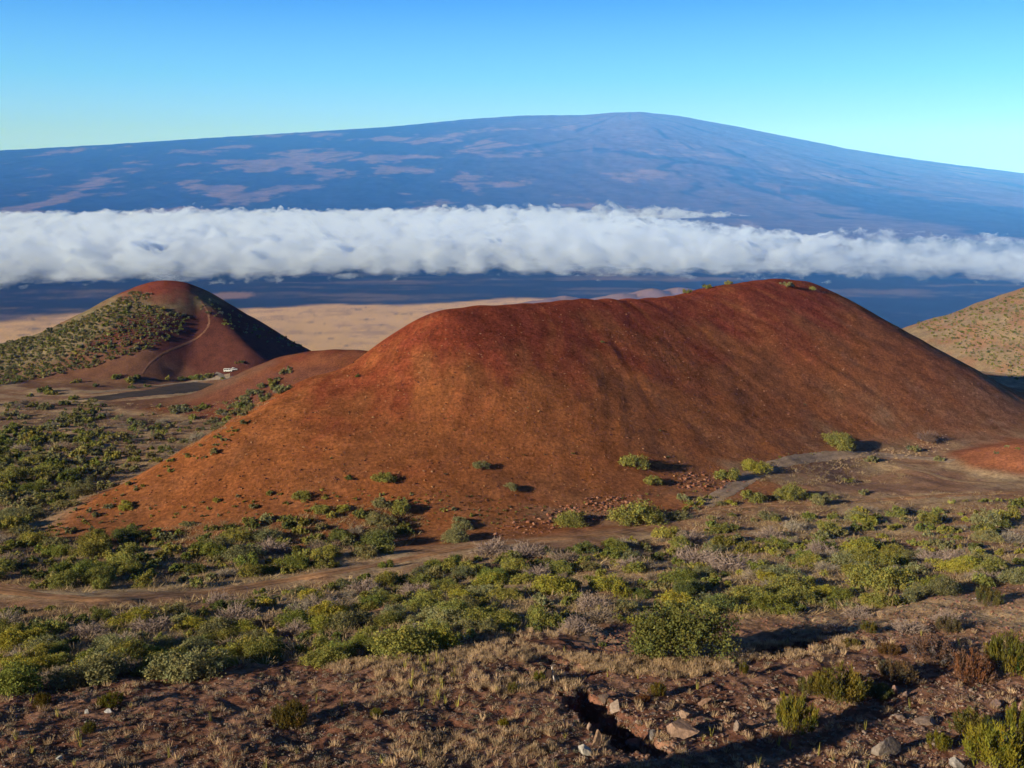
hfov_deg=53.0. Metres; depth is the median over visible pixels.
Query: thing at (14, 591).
dirt track
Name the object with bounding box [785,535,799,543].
leafless shrub
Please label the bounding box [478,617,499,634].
shrub
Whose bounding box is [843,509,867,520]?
shrub
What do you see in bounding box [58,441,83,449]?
leafless shrub
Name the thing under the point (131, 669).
leafless shrub
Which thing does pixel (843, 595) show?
shrub
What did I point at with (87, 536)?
shrub
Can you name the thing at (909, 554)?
shrub
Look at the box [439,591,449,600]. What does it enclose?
leafless shrub
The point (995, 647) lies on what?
heath bush
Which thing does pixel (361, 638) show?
shrub
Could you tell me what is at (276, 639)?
shrub
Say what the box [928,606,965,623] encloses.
leafless shrub
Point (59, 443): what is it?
leafless shrub
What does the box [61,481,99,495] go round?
shrub
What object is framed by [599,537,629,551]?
shrub
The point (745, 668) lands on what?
heath bush
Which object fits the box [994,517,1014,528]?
shrub
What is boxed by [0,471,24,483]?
shrub
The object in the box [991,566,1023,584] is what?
shrub
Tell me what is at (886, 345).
cinder cone
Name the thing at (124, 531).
shrub
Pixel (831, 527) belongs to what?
shrub
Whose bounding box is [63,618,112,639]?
leafless shrub
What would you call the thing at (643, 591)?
shrub
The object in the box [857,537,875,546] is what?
shrub
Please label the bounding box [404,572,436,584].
shrub
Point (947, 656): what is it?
leafless shrub
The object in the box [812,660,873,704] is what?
heath bush
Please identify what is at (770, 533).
leafless shrub
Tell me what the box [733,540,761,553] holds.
shrub
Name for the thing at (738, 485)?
gravel road
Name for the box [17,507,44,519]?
shrub
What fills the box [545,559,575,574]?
shrub
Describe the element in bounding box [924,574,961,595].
shrub
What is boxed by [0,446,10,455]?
shrub
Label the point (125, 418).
leafless shrub
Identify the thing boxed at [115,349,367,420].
cinder mound
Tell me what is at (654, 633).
shrub
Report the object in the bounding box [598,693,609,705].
boulder
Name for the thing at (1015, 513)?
shrub
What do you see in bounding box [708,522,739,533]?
shrub
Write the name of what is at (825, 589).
shrub
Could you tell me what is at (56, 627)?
shrub
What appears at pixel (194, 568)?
shrub
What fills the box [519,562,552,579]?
leafless shrub
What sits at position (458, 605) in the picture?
shrub
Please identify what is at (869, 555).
shrub
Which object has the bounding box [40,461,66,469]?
shrub
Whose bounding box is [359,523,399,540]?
shrub
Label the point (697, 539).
leafless shrub
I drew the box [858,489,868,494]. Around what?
shrub
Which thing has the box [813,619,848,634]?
leafless shrub
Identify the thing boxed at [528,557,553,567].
shrub
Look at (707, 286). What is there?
shrub
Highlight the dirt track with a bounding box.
[0,491,1023,601]
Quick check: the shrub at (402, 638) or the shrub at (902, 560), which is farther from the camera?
the shrub at (902, 560)
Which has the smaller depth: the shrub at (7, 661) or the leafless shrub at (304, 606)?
the shrub at (7, 661)
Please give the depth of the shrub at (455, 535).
158.73 m
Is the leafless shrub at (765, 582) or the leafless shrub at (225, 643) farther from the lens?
the leafless shrub at (765, 582)
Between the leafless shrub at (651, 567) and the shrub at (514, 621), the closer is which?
the shrub at (514, 621)
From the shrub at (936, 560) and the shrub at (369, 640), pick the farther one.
the shrub at (936, 560)
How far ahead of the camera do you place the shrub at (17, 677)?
71.42 m
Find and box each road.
[90,373,229,393]
[697,451,955,506]
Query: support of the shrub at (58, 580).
on the ground at (318, 294)
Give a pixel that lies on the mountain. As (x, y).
(628, 175)
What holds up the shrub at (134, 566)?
on the ground at (318, 294)
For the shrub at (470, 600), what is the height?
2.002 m
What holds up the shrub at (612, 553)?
on the ground at (318, 294)
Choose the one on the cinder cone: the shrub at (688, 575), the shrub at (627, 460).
the shrub at (627, 460)
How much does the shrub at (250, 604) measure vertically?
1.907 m
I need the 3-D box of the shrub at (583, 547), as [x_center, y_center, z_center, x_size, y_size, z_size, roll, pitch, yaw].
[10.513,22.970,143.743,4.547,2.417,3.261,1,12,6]
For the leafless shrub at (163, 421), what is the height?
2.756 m
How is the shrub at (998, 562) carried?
on the ground at (318, 294)
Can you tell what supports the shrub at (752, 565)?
on the ground at (318, 294)
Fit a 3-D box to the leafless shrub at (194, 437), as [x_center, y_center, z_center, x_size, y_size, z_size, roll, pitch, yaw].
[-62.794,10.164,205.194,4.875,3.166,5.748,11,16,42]
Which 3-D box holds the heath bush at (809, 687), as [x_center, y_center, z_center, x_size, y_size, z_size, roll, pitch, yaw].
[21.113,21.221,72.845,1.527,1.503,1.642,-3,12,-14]
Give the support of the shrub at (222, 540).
on the ground at (318, 294)
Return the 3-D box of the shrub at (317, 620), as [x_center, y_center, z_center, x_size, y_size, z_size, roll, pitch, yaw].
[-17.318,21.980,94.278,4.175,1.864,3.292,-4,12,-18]
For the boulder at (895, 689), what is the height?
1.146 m
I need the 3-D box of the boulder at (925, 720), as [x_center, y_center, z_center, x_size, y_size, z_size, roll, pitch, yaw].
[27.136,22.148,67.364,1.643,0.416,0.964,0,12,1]
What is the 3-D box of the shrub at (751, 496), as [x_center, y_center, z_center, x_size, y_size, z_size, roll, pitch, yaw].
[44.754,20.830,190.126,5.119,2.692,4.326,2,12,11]
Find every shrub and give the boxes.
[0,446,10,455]
[0,455,14,464]
[0,463,31,477]
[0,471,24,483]
[0,489,10,501]
[0,507,21,517]
[0,515,25,529]
[0,534,10,542]
[0,551,23,561]
[0,555,19,571]
[0,565,7,578]
[0,604,25,624]
[0,616,12,628]
[0,625,26,654]
[0,652,33,668]
[0,660,45,698]
[1,621,28,635]
[5,648,27,659]
[6,523,39,535]
[6,642,25,653]
[11,402,24,407]
[11,443,31,449]
[14,504,45,515]
[14,653,62,672]
[16,530,54,543]
[16,627,54,641]
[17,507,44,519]
[17,634,42,651]
[19,479,48,492]
[20,454,47,464]
[21,642,59,657]
[22,622,50,635]
[23,632,60,652]
[31,463,62,474]
[34,491,60,500]
[37,543,72,557]
[37,671,55,680]
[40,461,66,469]
[40,619,71,632]
[42,421,58,426]
[42,536,70,545]
[43,647,136,692]
[44,441,67,448]
[44,652,74,664]
[45,569,83,589]
[46,560,74,573]
[46,640,74,655]
[51,498,80,508]
[55,468,82,482]
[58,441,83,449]
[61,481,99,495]
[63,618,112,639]
[64,542,78,551]
[64,657,92,674]
[67,539,110,557]
[70,558,113,577]
[72,476,96,485]
[72,646,98,660]
[74,528,107,543]
[78,563,119,584]
[86,629,112,641]
[86,634,114,650]
[87,531,111,547]
[87,643,112,655]
[89,575,112,589]
[90,607,114,622]
[92,511,100,516]
[94,410,112,416]
[97,632,138,648]
[101,550,137,570]
[102,605,160,627]
[105,635,156,664]
[110,524,148,539]
[111,630,139,642]
[113,446,130,454]
[114,542,143,553]
[116,560,144,575]
[117,414,132,420]
[117,499,133,510]
[117,655,149,677]
[124,614,172,633]
[128,604,156,611]
[128,645,191,676]
[132,570,153,588]
[138,646,167,658]
[139,645,234,684]
[152,634,178,649]
[154,417,168,423]
[155,452,168,458]
[162,601,192,616]
[170,612,196,623]
[174,529,184,534]
[175,634,216,651]
[178,632,224,645]
[179,520,196,526]
[179,616,207,629]
[180,562,209,575]
[187,431,204,442]
[187,540,203,552]
[195,614,238,636]
[198,540,229,557]
[202,535,236,550]
[205,587,236,604]
[207,645,238,657]
[208,627,237,643]
[212,598,259,622]
[213,600,236,613]
[217,525,254,543]
[217,543,267,562]
[217,568,238,577]
[218,653,239,667]
[221,638,235,646]
[224,618,263,636]
[226,635,266,658]
[233,551,260,566]
[234,595,255,612]
[235,561,262,577]
[236,627,276,641]
[242,636,284,664]
[243,608,285,628]
[247,526,283,543]
[255,535,292,555]
[256,561,281,575]
[259,632,284,645]
[273,607,311,627]
[275,553,311,570]
[275,618,311,636]
[282,595,314,613]
[288,585,310,596]
[291,489,310,502]
[295,591,337,604]
[297,588,325,599]
[297,644,350,669]
[301,614,341,633]
[305,599,352,617]
[306,539,342,549]
[308,558,341,568]
[309,505,329,514]
[309,542,343,560]
[309,595,342,611]
[312,634,329,649]
[316,609,376,632]
[323,640,356,658]
[328,530,356,541]
[335,504,351,512]
[335,578,363,589]
[337,589,356,597]
[341,576,382,592]
[343,631,372,649]
[344,474,352,479]
[345,595,359,606]
[348,525,364,533]
[348,544,378,559]
[350,601,379,610]
[352,624,380,637]
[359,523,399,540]
[359,595,388,606]
[360,529,395,546]
[361,634,387,654]
[363,510,397,527]
[364,621,438,664]
[368,569,399,587]
[368,588,393,596]
[369,586,383,594]
[370,472,396,482]
[370,496,392,507]
[372,610,405,627]
[376,545,394,553]
[378,559,394,567]
[380,593,402,604]
[380,602,408,616]
[389,499,411,515]
[396,579,432,594]
[402,589,441,612]
[403,614,425,624]
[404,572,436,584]
[408,588,445,601]
[409,564,438,575]
[417,605,472,627]
[418,618,454,634]
[421,626,463,650]
[422,557,443,566]
[423,565,444,580]
[428,577,457,591]
[435,598,469,610]
[437,582,468,594]
[438,557,459,572]
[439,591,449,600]
[440,526,469,543]
[440,554,462,565]
[444,594,481,611]
[444,604,493,623]
[446,589,474,600]
[449,564,476,579]
[451,515,474,529]
[453,618,483,631]
[457,559,484,572]
[465,584,506,599]
[468,535,512,555]
[469,569,510,586]
[472,459,490,468]
[474,566,508,579]
[477,605,521,626]
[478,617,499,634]
[488,586,523,601]
[499,555,528,565]
[499,618,522,628]
[501,558,531,575]
[504,482,518,490]
[508,571,539,584]
[510,539,547,557]
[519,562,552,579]
[525,605,567,629]
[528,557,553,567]
[531,573,576,595]
[544,547,577,562]
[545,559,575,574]
[553,508,586,527]
[554,611,603,636]
[555,571,569,577]
[566,577,583,591]
[571,540,600,554]
[573,588,613,612]
[574,560,601,571]
[582,602,622,625]
[590,571,629,591]
[598,546,622,559]
[598,642,607,646]
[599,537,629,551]
[604,497,670,525]
[611,585,634,598]
[612,553,648,568]
[612,596,639,612]
[617,452,650,469]
[617,537,641,546]
[621,548,640,561]
[621,560,647,573]
[623,597,742,663]
[632,587,653,599]
[642,563,658,571]
[643,475,664,484]
[646,571,660,579]
[650,525,681,538]
[655,589,691,606]
[657,566,701,584]
[666,509,693,520]
[668,534,695,551]
[671,543,721,563]
[672,580,706,595]
[676,528,709,543]
[692,564,715,578]
[694,579,713,593]
[694,592,713,602]
[697,541,727,553]
[699,602,720,615]
[701,547,760,574]
[702,284,711,288]
[703,592,739,613]
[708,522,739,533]
[710,534,737,546]
[713,468,741,480]
[724,586,743,597]
[725,500,737,505]
[728,583,781,605]
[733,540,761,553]
[739,458,772,474]
[740,489,767,502]
[740,568,763,580]
[744,559,765,569]
[746,592,793,614]
[751,525,789,539]
[752,563,778,571]
[754,570,777,582]
[756,511,780,520]
[759,577,775,586]
[762,562,804,576]
[763,535,791,548]
[764,586,780,594]
[766,573,814,593]
[768,603,801,615]
[772,481,806,501]
[775,585,819,605]
[779,281,794,286]
[781,517,809,531]
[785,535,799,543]
[794,549,811,557]
[796,551,827,564]
[803,538,838,553]
[810,492,830,504]
[810,534,836,550]
[810,584,838,597]
[813,559,840,571]
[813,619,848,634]
[814,549,836,558]
[817,519,845,535]
[820,430,856,451]
[826,585,855,602]
[827,548,860,566]
[838,539,879,551]
[838,602,874,619]
[839,563,869,576]
[840,544,899,567]
[842,562,921,590]
[843,478,853,482]
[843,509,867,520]
[849,512,878,525]
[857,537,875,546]
[857,590,896,608]
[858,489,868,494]
[859,560,874,573]
[863,455,878,462]
[863,504,880,513]
[880,542,913,557]
[884,504,908,517]
[887,615,933,634]
[892,505,913,513]
[893,553,910,567]
[901,549,922,561]
[901,587,924,603]
[903,562,930,573]
[905,445,921,451]
[906,632,958,666]
[909,581,933,595]
[913,547,952,563]
[914,430,938,443]
[917,511,941,525]
[917,573,962,592]
[918,561,934,567]
[922,557,943,566]
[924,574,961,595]
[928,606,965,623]
[933,455,945,461]
[933,557,975,572]
[936,547,972,557]
[955,524,967,528]
[955,553,980,565]
[957,573,971,579]
[966,508,1002,525]
[967,551,1012,566]
[967,568,1007,582]
[968,522,1000,532]
[970,529,1004,543]
[970,560,1000,576]
[971,572,995,587]
[981,556,1008,568]
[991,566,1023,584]
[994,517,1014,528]
[995,505,1020,519]
[999,527,1023,543]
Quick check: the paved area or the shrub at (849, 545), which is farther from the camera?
the paved area
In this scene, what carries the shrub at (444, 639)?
on the ground at (318, 294)
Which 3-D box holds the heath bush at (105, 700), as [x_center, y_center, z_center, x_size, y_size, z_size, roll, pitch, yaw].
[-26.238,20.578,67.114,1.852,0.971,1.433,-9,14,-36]
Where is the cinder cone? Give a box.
[65,279,1023,533]
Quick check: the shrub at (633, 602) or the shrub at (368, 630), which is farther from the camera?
the shrub at (633, 602)
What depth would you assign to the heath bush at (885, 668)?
75.00 m
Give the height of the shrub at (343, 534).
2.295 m
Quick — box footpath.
[142,301,209,373]
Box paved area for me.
[90,382,212,399]
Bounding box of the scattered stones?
[0,584,1023,767]
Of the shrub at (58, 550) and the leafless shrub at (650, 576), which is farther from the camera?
the shrub at (58, 550)
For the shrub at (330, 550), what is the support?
on the ground at (318, 294)
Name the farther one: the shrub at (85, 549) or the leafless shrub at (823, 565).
the shrub at (85, 549)
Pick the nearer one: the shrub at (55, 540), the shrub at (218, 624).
the shrub at (218, 624)
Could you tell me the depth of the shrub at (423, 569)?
130.31 m
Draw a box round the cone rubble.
[120,292,1016,574]
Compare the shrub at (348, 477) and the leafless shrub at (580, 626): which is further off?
the shrub at (348, 477)
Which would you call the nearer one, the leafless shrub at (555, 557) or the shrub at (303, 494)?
the leafless shrub at (555, 557)
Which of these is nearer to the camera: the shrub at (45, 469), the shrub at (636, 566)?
the shrub at (636, 566)
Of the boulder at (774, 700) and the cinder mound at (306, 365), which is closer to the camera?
the boulder at (774, 700)
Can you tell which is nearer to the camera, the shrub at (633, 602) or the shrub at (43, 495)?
the shrub at (633, 602)
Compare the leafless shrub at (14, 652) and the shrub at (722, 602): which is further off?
the shrub at (722, 602)
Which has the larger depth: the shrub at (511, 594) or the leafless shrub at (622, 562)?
the leafless shrub at (622, 562)
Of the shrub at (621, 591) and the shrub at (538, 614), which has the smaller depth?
the shrub at (538, 614)
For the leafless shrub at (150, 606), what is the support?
on the ground at (318, 294)
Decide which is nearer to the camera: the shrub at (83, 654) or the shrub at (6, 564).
the shrub at (83, 654)
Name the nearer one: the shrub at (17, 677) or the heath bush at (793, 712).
the heath bush at (793, 712)
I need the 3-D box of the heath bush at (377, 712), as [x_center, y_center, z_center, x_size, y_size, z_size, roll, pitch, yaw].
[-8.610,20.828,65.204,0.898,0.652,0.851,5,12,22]
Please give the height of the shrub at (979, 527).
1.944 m
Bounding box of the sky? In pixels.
[0,0,1023,172]
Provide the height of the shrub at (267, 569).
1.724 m
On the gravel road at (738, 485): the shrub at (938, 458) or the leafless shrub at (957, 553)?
the shrub at (938, 458)
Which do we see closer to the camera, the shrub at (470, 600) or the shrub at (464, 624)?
the shrub at (464, 624)
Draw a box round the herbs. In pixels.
[0,588,1023,767]
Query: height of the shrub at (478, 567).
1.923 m
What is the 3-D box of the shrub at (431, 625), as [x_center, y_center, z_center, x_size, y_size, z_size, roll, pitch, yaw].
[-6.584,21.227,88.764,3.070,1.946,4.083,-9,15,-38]
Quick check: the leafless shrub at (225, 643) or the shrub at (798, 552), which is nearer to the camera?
the leafless shrub at (225, 643)
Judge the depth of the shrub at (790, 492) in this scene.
193.00 m
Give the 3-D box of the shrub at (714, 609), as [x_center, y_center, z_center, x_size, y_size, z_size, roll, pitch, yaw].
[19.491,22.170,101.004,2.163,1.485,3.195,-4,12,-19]
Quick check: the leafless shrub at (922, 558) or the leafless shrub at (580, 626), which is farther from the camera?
the leafless shrub at (922, 558)
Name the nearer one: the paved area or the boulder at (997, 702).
the boulder at (997, 702)
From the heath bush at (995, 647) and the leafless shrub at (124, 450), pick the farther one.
the leafless shrub at (124, 450)
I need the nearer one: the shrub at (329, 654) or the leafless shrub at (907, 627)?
the shrub at (329, 654)
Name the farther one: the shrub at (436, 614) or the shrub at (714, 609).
the shrub at (714, 609)
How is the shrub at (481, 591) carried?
on the ground at (318, 294)
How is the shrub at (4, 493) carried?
on the ground at (318, 294)
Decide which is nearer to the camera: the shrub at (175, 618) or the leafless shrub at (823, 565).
the shrub at (175, 618)
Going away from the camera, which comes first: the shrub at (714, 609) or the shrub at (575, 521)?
the shrub at (714, 609)
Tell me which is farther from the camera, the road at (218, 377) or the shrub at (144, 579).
the road at (218, 377)
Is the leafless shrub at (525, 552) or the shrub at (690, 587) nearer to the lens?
the shrub at (690, 587)
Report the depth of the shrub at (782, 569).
119.81 m
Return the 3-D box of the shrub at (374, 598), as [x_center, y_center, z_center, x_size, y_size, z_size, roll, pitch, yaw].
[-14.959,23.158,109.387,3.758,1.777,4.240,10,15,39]
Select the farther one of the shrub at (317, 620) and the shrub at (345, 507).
the shrub at (345, 507)
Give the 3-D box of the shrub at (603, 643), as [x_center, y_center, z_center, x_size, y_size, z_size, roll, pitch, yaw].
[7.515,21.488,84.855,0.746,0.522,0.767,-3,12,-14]
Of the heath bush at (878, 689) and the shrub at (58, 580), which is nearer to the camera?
the heath bush at (878, 689)
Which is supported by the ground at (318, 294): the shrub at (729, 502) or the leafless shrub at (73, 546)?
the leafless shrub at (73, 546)
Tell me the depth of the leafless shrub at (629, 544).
151.49 m
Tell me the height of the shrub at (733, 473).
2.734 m
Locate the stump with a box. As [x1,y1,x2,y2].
[545,666,555,681]
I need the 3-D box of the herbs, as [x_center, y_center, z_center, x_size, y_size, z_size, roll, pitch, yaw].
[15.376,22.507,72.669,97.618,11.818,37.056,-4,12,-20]
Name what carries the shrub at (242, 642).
on the ground at (318, 294)
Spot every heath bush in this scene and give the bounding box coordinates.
[31,691,51,708]
[81,719,95,733]
[95,691,124,707]
[269,699,310,728]
[370,707,382,717]
[498,718,508,725]
[507,681,520,692]
[533,670,544,681]
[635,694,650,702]
[648,681,666,696]
[739,662,748,674]
[775,691,819,735]
[797,674,821,695]
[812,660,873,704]
[841,637,861,647]
[860,620,878,632]
[868,682,892,699]
[876,641,901,655]
[877,658,918,685]
[925,729,952,752]
[934,615,962,632]
[944,705,997,739]
[951,647,997,683]
[959,719,1023,767]
[975,585,1004,605]
[983,629,1023,676]
[1005,700,1023,734]
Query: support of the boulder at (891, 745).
on the ground at (318, 294)
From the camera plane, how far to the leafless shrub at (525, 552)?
141.46 m
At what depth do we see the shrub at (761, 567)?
123.69 m
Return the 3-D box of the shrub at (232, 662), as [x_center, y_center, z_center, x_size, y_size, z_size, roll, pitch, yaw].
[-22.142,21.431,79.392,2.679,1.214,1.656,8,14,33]
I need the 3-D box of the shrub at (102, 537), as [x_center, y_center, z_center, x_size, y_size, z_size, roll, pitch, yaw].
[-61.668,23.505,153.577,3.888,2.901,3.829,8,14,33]
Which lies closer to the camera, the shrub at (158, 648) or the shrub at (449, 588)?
the shrub at (158, 648)
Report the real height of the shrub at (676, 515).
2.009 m
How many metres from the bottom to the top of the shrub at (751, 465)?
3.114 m
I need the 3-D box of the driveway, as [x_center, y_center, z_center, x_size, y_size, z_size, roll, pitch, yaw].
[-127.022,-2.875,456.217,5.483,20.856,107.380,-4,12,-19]
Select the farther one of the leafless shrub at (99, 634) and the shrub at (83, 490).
the shrub at (83, 490)
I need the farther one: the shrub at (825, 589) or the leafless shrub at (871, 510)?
the leafless shrub at (871, 510)
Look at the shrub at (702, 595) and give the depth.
106.72 m
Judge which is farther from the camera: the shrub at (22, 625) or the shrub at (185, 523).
the shrub at (185, 523)
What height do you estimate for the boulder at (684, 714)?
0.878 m
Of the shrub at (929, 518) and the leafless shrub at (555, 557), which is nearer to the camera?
the leafless shrub at (555, 557)
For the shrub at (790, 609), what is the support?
on the ground at (318, 294)
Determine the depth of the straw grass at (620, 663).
72.70 m
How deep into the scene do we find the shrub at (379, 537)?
155.12 m
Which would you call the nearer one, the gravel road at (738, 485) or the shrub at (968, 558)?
the shrub at (968, 558)
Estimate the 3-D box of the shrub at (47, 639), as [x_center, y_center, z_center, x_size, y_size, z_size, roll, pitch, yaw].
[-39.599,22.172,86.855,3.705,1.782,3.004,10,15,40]
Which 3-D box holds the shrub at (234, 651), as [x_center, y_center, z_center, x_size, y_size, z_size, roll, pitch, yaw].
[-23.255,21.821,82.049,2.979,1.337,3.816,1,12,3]
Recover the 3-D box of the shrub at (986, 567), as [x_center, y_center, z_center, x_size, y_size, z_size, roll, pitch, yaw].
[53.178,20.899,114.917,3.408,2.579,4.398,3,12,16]
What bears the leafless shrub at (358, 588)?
on the ground at (318, 294)
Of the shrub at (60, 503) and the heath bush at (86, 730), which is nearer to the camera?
the heath bush at (86, 730)
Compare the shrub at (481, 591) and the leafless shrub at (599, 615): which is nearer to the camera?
the leafless shrub at (599, 615)
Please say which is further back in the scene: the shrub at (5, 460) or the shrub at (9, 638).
the shrub at (5, 460)
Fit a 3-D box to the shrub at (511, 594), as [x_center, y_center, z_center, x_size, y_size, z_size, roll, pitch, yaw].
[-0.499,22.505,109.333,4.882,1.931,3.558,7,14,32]
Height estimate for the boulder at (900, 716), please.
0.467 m
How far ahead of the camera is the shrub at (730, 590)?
108.63 m
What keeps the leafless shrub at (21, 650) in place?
on the ground at (318, 294)
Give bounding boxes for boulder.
[86,686,93,691]
[578,744,591,755]
[592,729,601,746]
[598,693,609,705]
[609,699,619,713]
[625,738,639,751]
[648,729,655,740]
[666,718,699,739]
[679,710,692,718]
[698,698,711,705]
[733,720,741,731]
[770,698,788,705]
[871,736,900,755]
[892,685,897,695]
[894,713,904,719]
[913,716,937,725]
[949,757,964,767]
[991,699,1001,707]
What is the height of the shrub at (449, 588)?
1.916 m
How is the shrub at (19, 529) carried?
on the ground at (318, 294)
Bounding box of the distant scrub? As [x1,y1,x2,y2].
[0,289,1023,669]
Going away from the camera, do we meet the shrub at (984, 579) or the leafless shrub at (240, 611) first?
the leafless shrub at (240, 611)
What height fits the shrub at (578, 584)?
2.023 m
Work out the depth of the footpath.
518.18 m
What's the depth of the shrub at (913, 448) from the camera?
245.53 m
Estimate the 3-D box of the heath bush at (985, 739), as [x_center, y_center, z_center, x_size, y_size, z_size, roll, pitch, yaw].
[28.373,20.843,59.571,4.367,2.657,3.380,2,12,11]
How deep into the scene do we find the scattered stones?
67.08 m
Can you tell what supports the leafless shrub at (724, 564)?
on the ground at (318, 294)
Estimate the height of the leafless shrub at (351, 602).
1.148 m
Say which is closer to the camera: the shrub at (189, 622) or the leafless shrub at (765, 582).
the shrub at (189, 622)
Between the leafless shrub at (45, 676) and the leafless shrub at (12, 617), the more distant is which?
the leafless shrub at (12, 617)
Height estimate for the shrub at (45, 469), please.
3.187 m
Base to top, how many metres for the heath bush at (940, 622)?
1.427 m
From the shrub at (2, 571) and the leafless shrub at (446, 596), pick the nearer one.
the leafless shrub at (446, 596)
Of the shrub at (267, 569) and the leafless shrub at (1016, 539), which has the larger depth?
the leafless shrub at (1016, 539)
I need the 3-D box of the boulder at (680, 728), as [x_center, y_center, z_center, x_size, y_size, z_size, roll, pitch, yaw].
[10.586,21.492,63.702,1.734,0.934,1.394,-4,12,-17]
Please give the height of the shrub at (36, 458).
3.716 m
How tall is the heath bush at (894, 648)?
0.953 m
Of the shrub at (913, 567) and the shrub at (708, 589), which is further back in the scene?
the shrub at (913, 567)
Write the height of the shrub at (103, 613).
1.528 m
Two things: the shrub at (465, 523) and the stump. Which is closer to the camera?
the stump
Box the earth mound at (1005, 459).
[948,438,1023,472]
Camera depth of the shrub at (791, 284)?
311.55 m
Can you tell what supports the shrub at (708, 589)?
on the ground at (318, 294)
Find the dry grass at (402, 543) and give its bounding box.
[0,379,1023,685]
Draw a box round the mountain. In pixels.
[0,112,1023,243]
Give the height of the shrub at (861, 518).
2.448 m
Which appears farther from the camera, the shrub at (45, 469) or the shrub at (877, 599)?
the shrub at (45, 469)
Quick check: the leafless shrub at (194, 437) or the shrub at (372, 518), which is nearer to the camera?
the shrub at (372, 518)
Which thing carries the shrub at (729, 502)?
on the dirt track
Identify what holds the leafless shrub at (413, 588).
on the ground at (318, 294)
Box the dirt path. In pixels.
[888,463,1023,483]
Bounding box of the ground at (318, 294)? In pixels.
[0,236,1023,767]
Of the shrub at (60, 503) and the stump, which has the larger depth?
the shrub at (60, 503)
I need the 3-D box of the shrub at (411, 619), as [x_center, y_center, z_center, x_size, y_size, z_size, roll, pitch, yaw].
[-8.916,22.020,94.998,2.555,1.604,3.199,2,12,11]
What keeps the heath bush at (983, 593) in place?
on the ground at (318, 294)
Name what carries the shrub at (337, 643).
on the ground at (318, 294)
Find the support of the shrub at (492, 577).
on the ground at (318, 294)
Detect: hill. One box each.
[0,280,310,380]
[902,287,1023,375]
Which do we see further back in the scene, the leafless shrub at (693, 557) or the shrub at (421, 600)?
the leafless shrub at (693, 557)
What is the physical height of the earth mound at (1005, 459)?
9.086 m
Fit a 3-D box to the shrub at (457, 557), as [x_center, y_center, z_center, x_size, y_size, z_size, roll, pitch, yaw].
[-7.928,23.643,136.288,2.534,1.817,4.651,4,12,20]
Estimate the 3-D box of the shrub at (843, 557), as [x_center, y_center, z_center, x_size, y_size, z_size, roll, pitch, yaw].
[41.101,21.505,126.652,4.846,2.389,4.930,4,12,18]
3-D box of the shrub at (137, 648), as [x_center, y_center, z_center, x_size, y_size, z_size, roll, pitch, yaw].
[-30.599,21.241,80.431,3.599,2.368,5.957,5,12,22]
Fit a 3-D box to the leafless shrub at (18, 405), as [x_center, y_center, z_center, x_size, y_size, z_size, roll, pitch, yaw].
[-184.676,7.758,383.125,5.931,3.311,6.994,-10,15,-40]
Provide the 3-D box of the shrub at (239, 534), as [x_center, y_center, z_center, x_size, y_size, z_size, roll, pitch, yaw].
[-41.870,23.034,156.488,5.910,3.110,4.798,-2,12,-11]
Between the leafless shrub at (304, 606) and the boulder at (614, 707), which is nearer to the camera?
the boulder at (614, 707)
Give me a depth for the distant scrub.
184.80 m
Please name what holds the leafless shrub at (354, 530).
on the ground at (318, 294)
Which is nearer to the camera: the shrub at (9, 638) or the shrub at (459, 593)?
the shrub at (9, 638)
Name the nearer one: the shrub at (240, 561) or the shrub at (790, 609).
the shrub at (790, 609)
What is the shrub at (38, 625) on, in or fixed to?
on the ground at (318, 294)
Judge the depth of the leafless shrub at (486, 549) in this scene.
143.83 m
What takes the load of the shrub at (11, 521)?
on the ground at (318, 294)
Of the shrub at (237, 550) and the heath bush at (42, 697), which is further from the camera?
the shrub at (237, 550)
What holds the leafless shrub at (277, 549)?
on the ground at (318, 294)
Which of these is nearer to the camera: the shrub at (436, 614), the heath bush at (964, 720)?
the heath bush at (964, 720)
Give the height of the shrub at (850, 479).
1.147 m
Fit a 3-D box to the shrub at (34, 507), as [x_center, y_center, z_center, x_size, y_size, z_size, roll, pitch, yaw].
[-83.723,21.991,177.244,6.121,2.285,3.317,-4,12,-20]
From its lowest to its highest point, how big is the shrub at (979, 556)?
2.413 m
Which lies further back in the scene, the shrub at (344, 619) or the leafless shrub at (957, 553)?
the leafless shrub at (957, 553)
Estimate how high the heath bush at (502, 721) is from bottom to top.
0.561 m
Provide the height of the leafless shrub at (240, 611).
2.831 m
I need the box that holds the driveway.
[214,372,232,379]
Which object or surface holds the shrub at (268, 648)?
on the ground at (318, 294)
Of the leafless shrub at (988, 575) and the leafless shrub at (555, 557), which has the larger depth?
the leafless shrub at (555, 557)
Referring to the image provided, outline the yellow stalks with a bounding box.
[12,614,980,767]
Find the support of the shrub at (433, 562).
on the ground at (318, 294)
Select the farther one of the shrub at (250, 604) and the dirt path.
the dirt path
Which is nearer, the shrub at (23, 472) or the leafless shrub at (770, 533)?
the leafless shrub at (770, 533)
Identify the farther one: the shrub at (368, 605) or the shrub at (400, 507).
the shrub at (400, 507)
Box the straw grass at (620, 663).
[0,437,1023,767]
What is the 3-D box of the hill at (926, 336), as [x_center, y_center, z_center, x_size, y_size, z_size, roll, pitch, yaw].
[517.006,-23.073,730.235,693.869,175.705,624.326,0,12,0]
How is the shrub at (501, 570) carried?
on the ground at (318, 294)
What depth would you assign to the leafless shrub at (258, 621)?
96.66 m
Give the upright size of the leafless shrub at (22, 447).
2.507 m
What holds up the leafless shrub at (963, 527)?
on the ground at (318, 294)
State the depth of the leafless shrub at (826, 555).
136.39 m
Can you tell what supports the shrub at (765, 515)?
on the ground at (318, 294)

